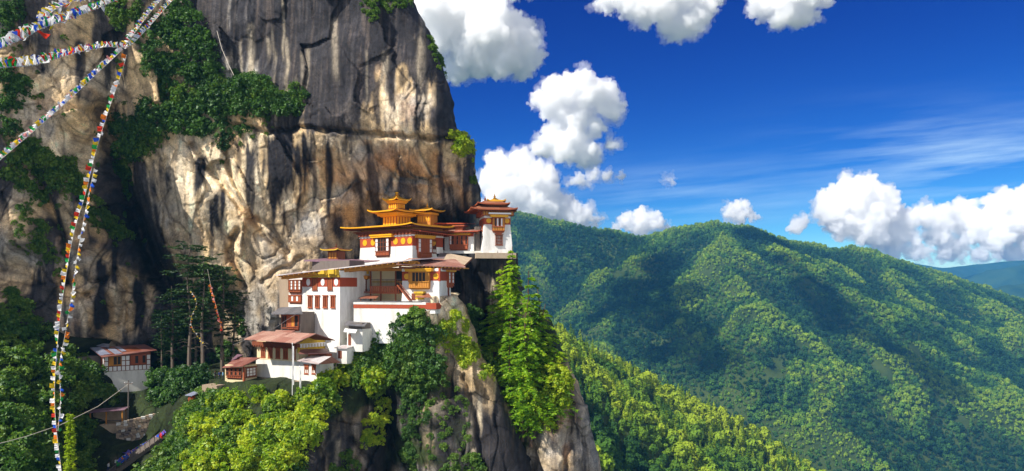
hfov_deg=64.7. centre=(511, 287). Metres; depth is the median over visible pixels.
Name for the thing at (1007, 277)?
hills
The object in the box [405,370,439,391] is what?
shrub
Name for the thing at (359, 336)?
shed
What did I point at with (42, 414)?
shrub
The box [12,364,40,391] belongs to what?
shrub
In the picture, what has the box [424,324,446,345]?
shrub
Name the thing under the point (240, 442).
shrub
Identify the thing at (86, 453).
shrub
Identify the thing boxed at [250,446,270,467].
shrub
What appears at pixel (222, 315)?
cedar tree
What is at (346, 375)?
shrub
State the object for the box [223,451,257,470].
shrub
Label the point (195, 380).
shrub
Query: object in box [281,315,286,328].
window
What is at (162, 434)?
prayer flag line
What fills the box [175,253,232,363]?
cedar tree
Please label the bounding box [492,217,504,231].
bay window
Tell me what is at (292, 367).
flag pole
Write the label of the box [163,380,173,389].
shrub
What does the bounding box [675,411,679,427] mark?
ridge pine
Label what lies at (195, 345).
cedar tree
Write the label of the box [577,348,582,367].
ridge pine
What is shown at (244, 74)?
shrub
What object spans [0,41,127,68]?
prayer flag line
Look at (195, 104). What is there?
shrub
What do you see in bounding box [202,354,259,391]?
timber house
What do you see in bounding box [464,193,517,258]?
chapel
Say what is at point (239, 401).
shrub
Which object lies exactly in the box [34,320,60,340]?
shrub
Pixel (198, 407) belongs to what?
shrub
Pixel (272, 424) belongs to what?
shrub
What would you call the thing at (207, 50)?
shrub
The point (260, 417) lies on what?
shrub
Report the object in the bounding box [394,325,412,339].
shrub
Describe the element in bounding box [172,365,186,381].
shrub
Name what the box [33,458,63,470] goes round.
shrub
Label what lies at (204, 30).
shrub
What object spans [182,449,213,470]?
shrub
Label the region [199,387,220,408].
shrub
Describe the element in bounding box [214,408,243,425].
shrub
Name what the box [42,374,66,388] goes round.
shrub
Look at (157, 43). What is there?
shrub
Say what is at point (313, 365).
window
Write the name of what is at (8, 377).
shrub
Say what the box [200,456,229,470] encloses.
shrub
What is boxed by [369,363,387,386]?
shrub
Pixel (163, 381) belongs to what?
shrub
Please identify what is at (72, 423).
shrub
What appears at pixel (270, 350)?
window
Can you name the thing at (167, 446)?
shrub
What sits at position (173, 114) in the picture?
shrub
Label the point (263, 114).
shrub
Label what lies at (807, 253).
mountain forest
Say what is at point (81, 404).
shrub
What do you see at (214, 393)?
shrub
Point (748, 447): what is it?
ridge pine
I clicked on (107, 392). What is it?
shrub
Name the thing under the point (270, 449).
shrub
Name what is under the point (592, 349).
ridge pine
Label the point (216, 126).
shrub
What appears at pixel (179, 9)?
shrub
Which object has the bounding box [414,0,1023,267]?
sky
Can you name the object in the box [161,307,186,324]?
shrub
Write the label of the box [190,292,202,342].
prayer flag line
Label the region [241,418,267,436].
shrub
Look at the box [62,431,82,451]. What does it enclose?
shrub
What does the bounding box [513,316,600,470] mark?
crag
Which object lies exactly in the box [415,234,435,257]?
bay window
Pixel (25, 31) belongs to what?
prayer flag line
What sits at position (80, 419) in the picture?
shrub
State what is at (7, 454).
shrub
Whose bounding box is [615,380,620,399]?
ridge pine
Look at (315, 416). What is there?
shrub
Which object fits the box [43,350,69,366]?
shrub
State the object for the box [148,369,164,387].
shrub
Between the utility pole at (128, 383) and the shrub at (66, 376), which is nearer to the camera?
the shrub at (66, 376)
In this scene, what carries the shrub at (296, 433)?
on the hillside
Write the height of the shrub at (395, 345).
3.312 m
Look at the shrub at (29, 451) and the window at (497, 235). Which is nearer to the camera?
the shrub at (29, 451)
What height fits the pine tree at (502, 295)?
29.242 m
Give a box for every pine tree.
[477,286,507,360]
[481,264,512,378]
[485,246,525,384]
[493,259,541,402]
[495,315,522,419]
[499,297,549,441]
[506,271,556,426]
[509,336,556,447]
[512,304,582,433]
[520,289,557,412]
[542,350,572,425]
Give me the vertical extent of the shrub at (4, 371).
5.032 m
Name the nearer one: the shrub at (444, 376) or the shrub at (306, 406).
the shrub at (306, 406)
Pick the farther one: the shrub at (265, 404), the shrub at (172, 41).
the shrub at (172, 41)
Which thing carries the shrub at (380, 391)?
on the hillside
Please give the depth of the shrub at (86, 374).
151.20 m
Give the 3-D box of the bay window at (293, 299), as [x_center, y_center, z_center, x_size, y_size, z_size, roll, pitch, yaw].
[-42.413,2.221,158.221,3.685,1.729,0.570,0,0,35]
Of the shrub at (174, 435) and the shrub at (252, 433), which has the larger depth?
the shrub at (174, 435)
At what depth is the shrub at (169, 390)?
149.94 m
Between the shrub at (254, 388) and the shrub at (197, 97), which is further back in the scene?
the shrub at (197, 97)
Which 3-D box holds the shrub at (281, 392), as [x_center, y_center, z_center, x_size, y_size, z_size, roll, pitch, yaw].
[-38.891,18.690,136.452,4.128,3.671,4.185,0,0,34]
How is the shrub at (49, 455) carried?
on the hillside
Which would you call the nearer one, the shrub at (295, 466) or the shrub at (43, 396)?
the shrub at (295, 466)
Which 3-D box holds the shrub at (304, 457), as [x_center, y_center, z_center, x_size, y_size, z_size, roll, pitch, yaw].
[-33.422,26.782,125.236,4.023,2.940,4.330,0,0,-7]
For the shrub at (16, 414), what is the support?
on the hillside
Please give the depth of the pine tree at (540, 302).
152.38 m
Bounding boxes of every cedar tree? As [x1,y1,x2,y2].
[149,318,177,367]
[152,286,194,367]
[160,240,219,366]
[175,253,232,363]
[177,298,213,366]
[198,264,243,371]
[217,288,252,358]
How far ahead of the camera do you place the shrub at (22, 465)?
101.91 m
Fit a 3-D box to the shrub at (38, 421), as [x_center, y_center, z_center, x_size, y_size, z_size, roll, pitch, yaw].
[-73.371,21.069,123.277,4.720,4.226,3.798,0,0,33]
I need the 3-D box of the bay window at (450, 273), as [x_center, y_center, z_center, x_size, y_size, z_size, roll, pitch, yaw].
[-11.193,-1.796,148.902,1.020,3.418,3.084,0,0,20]
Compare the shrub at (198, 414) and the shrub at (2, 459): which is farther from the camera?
the shrub at (198, 414)
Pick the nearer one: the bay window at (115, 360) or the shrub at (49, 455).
the shrub at (49, 455)
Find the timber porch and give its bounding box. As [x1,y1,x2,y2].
[271,307,314,332]
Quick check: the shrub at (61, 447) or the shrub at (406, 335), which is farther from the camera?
the shrub at (406, 335)
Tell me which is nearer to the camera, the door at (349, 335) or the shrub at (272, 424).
the shrub at (272, 424)
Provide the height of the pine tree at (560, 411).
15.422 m
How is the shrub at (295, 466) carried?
on the hillside
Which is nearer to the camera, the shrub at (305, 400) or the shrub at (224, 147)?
the shrub at (305, 400)
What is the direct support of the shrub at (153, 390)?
on the hillside
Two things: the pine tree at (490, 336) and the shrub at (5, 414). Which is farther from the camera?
the pine tree at (490, 336)
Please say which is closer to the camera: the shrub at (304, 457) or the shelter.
the shrub at (304, 457)
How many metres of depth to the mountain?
1709.19 m
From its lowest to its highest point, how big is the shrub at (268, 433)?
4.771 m
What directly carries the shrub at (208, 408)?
on the hillside
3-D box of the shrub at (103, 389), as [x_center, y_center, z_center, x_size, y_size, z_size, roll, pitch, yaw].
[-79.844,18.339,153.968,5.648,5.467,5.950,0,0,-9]
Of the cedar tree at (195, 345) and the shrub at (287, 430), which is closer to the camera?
the shrub at (287, 430)
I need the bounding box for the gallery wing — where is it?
[353,253,471,343]
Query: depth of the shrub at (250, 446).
123.34 m
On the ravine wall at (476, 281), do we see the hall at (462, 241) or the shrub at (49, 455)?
the hall at (462, 241)
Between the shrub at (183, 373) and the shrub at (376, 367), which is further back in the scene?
the shrub at (183, 373)
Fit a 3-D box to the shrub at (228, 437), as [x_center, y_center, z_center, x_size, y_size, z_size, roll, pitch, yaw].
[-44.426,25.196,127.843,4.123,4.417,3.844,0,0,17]
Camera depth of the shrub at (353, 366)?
144.56 m
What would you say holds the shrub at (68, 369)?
on the hillside
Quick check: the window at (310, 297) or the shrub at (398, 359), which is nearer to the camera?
the shrub at (398, 359)
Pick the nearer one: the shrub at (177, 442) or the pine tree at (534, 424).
the shrub at (177, 442)
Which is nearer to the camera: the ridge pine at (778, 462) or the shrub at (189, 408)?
the shrub at (189, 408)
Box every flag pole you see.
[292,343,293,394]
[299,366,300,393]
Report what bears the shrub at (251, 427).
on the hillside
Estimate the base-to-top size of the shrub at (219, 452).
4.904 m
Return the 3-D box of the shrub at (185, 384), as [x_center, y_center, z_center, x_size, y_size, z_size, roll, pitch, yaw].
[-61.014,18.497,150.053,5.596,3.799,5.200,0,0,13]
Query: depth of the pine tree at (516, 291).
153.97 m
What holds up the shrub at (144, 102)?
on the cliff
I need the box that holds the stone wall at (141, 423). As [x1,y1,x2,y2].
[116,412,158,440]
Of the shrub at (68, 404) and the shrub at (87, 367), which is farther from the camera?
the shrub at (87, 367)
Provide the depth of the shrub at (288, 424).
128.72 m
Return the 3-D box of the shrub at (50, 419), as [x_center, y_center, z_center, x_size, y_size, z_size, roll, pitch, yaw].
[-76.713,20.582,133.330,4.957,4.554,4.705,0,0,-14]
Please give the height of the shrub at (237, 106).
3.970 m
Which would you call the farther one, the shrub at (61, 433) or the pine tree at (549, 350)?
the pine tree at (549, 350)
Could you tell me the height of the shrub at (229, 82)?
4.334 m
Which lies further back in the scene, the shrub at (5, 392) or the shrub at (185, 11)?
the shrub at (185, 11)
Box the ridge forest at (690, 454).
[525,301,825,470]
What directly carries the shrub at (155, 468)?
on the hillside
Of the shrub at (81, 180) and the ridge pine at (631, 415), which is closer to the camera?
the shrub at (81, 180)
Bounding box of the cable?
[0,384,127,443]
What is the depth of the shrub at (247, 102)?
159.28 m
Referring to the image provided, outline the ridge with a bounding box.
[568,360,793,470]
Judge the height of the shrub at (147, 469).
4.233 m
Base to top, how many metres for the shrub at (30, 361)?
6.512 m
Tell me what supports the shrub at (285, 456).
on the hillside
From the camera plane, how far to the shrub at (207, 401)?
139.38 m
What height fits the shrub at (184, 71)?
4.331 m
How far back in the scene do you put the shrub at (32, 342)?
148.59 m
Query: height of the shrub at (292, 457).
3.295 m
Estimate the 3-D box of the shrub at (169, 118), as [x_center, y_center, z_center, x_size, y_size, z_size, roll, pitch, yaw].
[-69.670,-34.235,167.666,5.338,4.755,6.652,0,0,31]
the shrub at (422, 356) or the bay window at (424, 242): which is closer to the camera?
the shrub at (422, 356)
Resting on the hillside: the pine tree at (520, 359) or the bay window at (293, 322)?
the pine tree at (520, 359)
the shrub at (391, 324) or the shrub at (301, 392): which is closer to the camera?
the shrub at (301, 392)
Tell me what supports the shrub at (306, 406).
on the hillside
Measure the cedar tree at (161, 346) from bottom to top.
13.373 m
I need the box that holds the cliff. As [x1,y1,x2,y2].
[0,0,480,367]
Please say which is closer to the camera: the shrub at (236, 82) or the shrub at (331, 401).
the shrub at (331, 401)
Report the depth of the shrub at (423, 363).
141.99 m
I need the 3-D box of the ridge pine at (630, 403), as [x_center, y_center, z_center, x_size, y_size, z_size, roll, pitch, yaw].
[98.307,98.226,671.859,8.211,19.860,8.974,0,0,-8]
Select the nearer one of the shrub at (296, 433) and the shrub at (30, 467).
the shrub at (30, 467)
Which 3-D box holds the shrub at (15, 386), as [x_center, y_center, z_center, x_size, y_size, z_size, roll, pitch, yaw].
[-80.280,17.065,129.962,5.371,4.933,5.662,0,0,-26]
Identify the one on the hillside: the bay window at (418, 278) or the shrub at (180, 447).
the shrub at (180, 447)
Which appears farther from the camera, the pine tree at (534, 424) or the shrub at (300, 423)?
the pine tree at (534, 424)
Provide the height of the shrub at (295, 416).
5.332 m
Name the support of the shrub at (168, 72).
on the cliff
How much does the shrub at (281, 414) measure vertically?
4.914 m
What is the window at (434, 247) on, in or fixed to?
in the temple
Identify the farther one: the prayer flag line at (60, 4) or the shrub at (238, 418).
the shrub at (238, 418)
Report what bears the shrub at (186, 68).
on the cliff
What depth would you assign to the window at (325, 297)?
149.06 m
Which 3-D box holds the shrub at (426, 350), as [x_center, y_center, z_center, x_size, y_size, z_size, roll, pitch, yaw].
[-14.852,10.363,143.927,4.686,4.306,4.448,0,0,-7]
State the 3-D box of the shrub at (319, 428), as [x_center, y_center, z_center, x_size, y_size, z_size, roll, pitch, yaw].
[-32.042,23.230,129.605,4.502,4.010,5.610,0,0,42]
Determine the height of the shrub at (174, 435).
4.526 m
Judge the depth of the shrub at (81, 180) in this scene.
162.26 m
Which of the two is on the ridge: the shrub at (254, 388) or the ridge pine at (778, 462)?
the ridge pine at (778, 462)
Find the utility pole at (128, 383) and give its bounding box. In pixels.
[124,380,132,419]
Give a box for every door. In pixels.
[338,351,341,358]
[348,334,350,344]
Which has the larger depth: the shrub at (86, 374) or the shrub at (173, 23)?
the shrub at (173, 23)
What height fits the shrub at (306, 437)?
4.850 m
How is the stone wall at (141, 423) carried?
on the hillside
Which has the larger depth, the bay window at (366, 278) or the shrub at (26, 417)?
the bay window at (366, 278)
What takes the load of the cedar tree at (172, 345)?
on the hillside
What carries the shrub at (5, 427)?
on the hillside
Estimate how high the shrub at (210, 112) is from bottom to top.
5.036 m
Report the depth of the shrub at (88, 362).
155.52 m
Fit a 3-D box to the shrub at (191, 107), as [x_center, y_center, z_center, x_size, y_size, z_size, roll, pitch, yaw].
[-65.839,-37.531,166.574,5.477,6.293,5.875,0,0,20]
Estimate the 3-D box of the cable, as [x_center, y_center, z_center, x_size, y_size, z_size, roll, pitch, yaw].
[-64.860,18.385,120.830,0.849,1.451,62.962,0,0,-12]
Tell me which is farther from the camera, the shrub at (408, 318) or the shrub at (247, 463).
the shrub at (408, 318)
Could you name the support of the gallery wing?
on the hillside
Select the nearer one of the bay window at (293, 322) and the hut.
the bay window at (293, 322)
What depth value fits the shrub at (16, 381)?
129.22 m
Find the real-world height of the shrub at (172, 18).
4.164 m
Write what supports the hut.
on the hillside
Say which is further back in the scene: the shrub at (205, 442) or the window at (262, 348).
the window at (262, 348)
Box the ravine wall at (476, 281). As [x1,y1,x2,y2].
[436,253,524,355]
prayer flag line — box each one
[0,0,116,48]
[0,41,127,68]
[0,47,122,159]
[35,0,89,25]
[49,54,126,470]
[55,168,97,430]
[114,430,165,465]
[122,0,160,43]
[124,0,172,48]
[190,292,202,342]
[207,269,222,330]
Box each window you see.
[109,356,121,365]
[131,354,145,364]
[226,367,241,379]
[260,347,265,357]
[267,347,272,358]
[275,348,280,358]
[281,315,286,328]
[282,348,287,359]
[287,315,298,330]
[288,280,301,293]
[288,295,301,303]
[303,364,308,374]
[307,295,312,307]
[311,277,317,290]
[311,364,316,374]
[314,295,319,307]
[322,295,327,307]
[327,277,332,290]
[329,295,335,307]
[364,276,369,290]
[369,234,393,256]
[404,268,433,288]
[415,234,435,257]
[433,240,436,253]
[446,270,455,287]
[449,232,470,249]
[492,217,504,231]
[495,234,502,245]
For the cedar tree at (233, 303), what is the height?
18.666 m
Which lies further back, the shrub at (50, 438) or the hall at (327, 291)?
the hall at (327, 291)
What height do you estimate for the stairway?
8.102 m
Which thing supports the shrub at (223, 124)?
on the cliff
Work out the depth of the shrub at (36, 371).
139.49 m
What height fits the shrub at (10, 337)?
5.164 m
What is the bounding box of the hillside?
[0,292,531,470]
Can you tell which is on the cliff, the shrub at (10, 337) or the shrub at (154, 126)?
the shrub at (154, 126)
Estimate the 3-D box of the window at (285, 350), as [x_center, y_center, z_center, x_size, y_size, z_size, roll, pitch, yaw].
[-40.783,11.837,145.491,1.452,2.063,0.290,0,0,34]
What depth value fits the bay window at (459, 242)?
161.09 m
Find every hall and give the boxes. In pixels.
[276,257,443,367]
[414,222,497,253]
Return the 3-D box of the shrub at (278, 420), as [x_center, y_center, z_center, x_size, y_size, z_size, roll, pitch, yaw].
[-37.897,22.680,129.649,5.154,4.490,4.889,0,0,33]
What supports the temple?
on the cliff
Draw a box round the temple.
[340,192,456,267]
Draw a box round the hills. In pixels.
[914,260,1023,297]
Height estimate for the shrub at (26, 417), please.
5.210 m
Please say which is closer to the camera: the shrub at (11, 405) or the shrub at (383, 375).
the shrub at (11, 405)
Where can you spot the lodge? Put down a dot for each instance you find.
(313, 357)
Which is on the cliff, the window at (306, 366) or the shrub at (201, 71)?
the shrub at (201, 71)
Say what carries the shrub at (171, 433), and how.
on the hillside
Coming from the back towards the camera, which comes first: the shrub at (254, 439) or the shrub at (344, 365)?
the shrub at (344, 365)
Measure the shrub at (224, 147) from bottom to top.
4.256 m
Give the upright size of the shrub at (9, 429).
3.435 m
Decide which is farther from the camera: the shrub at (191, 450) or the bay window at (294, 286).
the bay window at (294, 286)
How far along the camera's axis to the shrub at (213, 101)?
162.70 m
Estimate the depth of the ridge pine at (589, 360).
692.62 m
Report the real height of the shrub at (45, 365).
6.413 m
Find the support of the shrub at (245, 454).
on the hillside
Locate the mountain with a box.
[510,212,1023,470]
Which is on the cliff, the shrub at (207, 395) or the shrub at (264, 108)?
the shrub at (264, 108)
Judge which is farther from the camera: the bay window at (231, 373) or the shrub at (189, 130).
the shrub at (189, 130)
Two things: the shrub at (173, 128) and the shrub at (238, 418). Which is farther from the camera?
the shrub at (173, 128)
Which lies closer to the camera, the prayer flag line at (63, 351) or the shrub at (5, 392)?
the prayer flag line at (63, 351)
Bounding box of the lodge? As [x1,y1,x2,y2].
[244,330,340,381]
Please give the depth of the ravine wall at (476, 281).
161.13 m
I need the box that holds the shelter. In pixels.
[88,406,132,432]
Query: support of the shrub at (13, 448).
on the hillside
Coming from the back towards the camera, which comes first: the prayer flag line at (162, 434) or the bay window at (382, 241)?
the bay window at (382, 241)
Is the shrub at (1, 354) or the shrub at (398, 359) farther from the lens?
the shrub at (398, 359)
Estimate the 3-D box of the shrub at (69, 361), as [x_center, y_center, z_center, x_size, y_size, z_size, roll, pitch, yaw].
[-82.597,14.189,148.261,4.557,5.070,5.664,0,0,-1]
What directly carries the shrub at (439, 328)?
on the hillside
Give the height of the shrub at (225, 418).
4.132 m
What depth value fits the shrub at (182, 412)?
139.22 m
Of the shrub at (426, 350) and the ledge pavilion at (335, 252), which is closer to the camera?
the shrub at (426, 350)
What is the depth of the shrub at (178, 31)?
165.49 m
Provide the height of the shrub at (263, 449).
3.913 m
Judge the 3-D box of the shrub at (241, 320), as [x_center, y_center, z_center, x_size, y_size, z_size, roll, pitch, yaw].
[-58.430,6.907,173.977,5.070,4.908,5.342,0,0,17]
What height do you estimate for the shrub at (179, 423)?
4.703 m
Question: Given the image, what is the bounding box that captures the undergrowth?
[0,0,575,470]
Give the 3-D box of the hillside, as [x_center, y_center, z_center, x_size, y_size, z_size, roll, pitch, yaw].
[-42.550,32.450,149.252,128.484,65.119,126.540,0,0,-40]
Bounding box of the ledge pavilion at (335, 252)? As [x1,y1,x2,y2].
[320,244,351,258]
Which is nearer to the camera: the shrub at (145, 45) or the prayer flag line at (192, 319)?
the prayer flag line at (192, 319)
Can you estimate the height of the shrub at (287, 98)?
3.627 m
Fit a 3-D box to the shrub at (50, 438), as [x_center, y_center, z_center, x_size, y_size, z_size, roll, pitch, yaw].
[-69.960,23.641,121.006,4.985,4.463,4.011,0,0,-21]
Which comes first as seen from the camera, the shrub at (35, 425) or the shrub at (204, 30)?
the shrub at (35, 425)
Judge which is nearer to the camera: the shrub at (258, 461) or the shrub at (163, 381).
the shrub at (258, 461)
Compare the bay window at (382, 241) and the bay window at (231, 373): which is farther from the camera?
the bay window at (382, 241)
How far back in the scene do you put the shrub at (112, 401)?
156.35 m
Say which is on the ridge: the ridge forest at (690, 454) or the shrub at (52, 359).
the ridge forest at (690, 454)
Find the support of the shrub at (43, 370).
on the hillside
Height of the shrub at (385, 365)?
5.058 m
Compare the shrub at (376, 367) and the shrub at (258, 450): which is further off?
the shrub at (376, 367)
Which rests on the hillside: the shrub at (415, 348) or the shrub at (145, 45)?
the shrub at (415, 348)
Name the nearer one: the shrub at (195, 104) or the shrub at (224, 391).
the shrub at (224, 391)
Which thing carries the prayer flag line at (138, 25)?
attached to the cliff
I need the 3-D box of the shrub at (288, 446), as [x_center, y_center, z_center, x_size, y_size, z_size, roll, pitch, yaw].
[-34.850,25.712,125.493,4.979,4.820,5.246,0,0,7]
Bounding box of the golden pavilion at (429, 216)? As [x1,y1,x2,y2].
[409,203,444,224]
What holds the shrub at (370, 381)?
on the hillside
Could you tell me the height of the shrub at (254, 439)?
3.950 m
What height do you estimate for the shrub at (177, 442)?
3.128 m
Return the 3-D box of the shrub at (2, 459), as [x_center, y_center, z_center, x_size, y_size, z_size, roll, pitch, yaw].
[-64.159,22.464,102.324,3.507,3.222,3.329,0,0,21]
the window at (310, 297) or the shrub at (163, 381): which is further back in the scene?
the shrub at (163, 381)
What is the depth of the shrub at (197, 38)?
163.25 m
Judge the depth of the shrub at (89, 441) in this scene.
143.10 m
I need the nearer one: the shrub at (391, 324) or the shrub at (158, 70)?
the shrub at (391, 324)
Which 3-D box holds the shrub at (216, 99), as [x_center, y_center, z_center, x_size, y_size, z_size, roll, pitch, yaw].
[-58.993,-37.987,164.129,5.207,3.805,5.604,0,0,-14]
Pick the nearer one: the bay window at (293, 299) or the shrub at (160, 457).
the shrub at (160, 457)
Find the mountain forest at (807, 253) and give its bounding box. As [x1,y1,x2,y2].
[510,210,1023,470]
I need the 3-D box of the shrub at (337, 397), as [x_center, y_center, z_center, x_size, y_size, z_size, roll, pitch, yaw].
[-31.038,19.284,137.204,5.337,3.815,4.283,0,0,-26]
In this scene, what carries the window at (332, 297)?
in the hall at (327, 291)
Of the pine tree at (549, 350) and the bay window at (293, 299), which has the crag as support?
the pine tree at (549, 350)
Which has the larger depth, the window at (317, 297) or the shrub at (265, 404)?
the window at (317, 297)
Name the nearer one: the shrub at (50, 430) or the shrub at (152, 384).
the shrub at (50, 430)
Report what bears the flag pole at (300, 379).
on the hillside
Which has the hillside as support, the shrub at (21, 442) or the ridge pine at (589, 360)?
the shrub at (21, 442)
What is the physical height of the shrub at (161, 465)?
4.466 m
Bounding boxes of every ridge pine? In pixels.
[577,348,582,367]
[586,354,594,371]
[590,340,594,352]
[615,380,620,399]
[627,394,634,412]
[629,408,632,425]
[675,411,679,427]
[747,441,751,456]
[777,456,780,467]
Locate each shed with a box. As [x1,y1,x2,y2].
[334,345,353,363]
[344,321,371,351]
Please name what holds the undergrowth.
on the hillside
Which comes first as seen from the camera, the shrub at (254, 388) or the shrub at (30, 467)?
the shrub at (30, 467)
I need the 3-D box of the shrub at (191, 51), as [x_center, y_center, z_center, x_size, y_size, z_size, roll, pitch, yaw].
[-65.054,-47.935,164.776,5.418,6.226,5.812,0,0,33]
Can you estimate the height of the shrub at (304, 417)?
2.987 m
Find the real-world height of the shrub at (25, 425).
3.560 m
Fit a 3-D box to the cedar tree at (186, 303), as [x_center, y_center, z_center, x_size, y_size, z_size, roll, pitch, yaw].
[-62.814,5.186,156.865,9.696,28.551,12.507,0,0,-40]
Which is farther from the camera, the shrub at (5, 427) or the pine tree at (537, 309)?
the pine tree at (537, 309)
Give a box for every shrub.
[0,331,27,345]
[0,343,9,357]
[0,364,18,381]
[0,373,27,390]
[0,374,33,403]
[0,385,16,400]
[0,401,22,414]
[0,404,27,440]
[0,420,26,439]
[0,432,9,443]
[0,439,15,463]
[0,443,27,459]
[0,449,30,470]
[0,456,18,467]
[1,412,26,426]
[1,426,50,470]
[2,346,42,380]
[3,421,13,438]
[4,381,31,400]
[5,410,23,423]
[9,385,32,406]
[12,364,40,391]
[14,447,33,465]
[15,322,39,341]
[16,347,39,376]
[20,413,32,446]
[21,339,44,354]
[22,407,51,432]
[23,413,44,433]
[23,459,40,470]
[26,419,45,446]
[30,367,52,381]
[32,433,55,452]
[33,449,68,470]
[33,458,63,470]
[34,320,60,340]
[34,353,48,375]
[34,386,65,414]
[41,432,61,451]
[42,354,64,365]
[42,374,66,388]
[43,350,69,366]
[43,403,61,420]
[45,420,66,441]
[46,371,76,387]
[49,352,78,377]
[49,441,66,452]
[50,398,76,417]
[50,411,67,432]
[56,364,75,378]
[57,425,77,440]
[58,409,79,430]
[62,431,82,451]
[71,174,88,195]
[71,386,90,413]
[74,365,95,383]
[75,410,83,427]
[75,447,99,467]
[77,380,95,401]
[77,435,100,454]
[78,361,108,380]
[80,411,98,431]
[84,359,107,377]
[85,373,109,396]
[93,383,114,400]
[103,382,120,406]
[133,17,162,44]
[133,94,160,120]
[138,40,153,53]
[138,465,155,470]
[140,386,166,407]
[142,365,170,386]
[143,441,171,467]
[144,10,163,22]
[145,59,162,77]
[147,36,176,53]
[148,120,170,140]
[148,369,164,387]
[150,456,167,470]
[150,456,173,470]
[155,367,174,388]
[155,456,171,470]
[157,371,171,387]
[158,440,172,455]
[159,58,170,74]
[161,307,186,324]
[161,465,178,470]
[162,11,181,31]
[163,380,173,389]
[164,55,188,78]
[164,385,182,404]
[165,114,178,133]
[166,9,180,25]
[166,431,183,446]
[167,114,190,135]
[167,438,193,462]
[168,34,180,49]
[168,418,176,434]
[169,363,192,384]
[170,104,190,118]
[170,379,194,395]
[171,409,191,426]
[172,5,193,18]
[172,25,184,41]
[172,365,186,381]
[172,436,191,447]
[173,365,195,380]
[173,411,200,431]
[174,7,197,22]
[174,93,194,115]
[175,60,200,83]
[177,38,200,65]
[178,7,205,25]
[179,403,202,413]
[180,63,200,79]
[180,409,204,429]
[182,361,211,386]
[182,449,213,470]
[185,23,210,42]
[185,96,207,116]
[185,118,206,137]
[187,63,210,88]
[187,447,205,464]
[188,370,216,387]
[189,89,216,106]
[190,431,222,451]
[191,397,206,406]
[192,32,214,52]
[192,405,206,411]
[193,40,220,59]
[193,417,218,436]
[195,78,211,102]
[195,101,214,122]
[197,358,211,364]
[198,382,216,399]
[198,406,219,418]
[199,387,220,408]
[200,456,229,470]
[201,87,223,111]
[204,441,237,470]
[205,389,228,408]
[206,386,221,399]
[210,106,231,127]
[211,121,231,136]
[211,407,236,430]
[211,422,242,438]
[212,95,228,107]
[212,132,233,151]
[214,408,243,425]
[214,434,236,444]
[215,386,242,406]
[218,435,238,447]
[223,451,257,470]
[225,75,245,96]
[227,440,256,455]
[227,446,255,470]
[228,74,261,95]
[228,97,244,114]
[229,394,248,409]
[230,313,244,324]
[237,69,259,85]
[237,434,251,448]
[239,87,258,104]
[239,418,264,437]
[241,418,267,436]
[246,384,266,408]
[248,424,277,446]
[249,87,269,103]
[249,433,274,444]
[250,92,275,120]
[250,95,270,118]
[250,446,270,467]
[251,431,278,447]
[253,456,266,469]
[254,413,275,419]
[256,412,274,419]
[257,449,296,470]
[261,416,283,432]
[261,441,281,451]
[262,394,286,414]
[263,418,283,430]
[267,441,288,463]
[269,393,288,411]
[269,444,293,469]
[270,409,296,422]
[272,430,302,445]
[274,389,293,408]
[274,439,303,468]
[276,418,295,432]
[280,410,299,424]
[280,420,298,438]
[281,90,302,105]
[283,447,297,466]
[287,452,308,467]
[289,424,315,447]
[290,458,308,470]
[291,385,312,404]
[291,387,308,404]
[294,401,312,414]
[294,420,314,431]
[295,415,312,422]
[295,426,320,454]
[297,392,322,409]
[299,422,327,444]
[303,376,336,404]
[305,410,328,426]
[311,366,347,392]
[312,373,337,391]
[316,394,336,411]
[320,392,342,408]
[333,356,359,372]
[334,371,350,386]
[341,354,358,371]
[357,374,383,391]
[361,363,385,379]
[368,382,391,399]
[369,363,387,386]
[381,347,406,373]
[386,319,410,338]
[389,354,405,369]
[391,338,409,352]
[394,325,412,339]
[401,305,431,329]
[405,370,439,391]
[407,338,429,357]
[411,346,430,362]
[413,356,434,374]
[417,337,438,355]
[423,322,447,342]
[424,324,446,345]
[425,369,450,387]
[427,352,448,374]
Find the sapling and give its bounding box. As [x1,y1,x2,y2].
[62,413,77,470]
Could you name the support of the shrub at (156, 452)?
on the hillside
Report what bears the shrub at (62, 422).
on the hillside
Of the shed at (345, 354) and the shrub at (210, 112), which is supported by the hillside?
the shed at (345, 354)
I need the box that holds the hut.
[77,343,156,391]
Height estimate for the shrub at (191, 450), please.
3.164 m
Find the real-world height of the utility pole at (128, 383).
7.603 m
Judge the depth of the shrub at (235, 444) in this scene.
126.35 m
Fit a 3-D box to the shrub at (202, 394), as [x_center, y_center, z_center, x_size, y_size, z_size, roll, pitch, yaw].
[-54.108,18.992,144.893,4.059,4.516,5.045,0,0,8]
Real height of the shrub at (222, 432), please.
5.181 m
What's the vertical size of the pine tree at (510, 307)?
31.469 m
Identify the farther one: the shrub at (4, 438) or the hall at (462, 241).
the hall at (462, 241)
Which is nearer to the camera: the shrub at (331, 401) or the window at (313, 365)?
the shrub at (331, 401)
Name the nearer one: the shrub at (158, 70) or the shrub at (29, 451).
the shrub at (29, 451)
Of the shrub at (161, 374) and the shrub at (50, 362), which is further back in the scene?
the shrub at (161, 374)
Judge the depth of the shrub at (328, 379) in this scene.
138.21 m
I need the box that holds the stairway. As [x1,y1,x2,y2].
[108,433,161,470]
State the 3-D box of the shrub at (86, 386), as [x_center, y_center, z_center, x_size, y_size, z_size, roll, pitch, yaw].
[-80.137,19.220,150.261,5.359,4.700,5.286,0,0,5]
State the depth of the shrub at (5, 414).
111.71 m
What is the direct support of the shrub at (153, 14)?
on the cliff
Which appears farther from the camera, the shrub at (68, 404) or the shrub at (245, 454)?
the shrub at (68, 404)
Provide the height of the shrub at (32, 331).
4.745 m
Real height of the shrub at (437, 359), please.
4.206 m

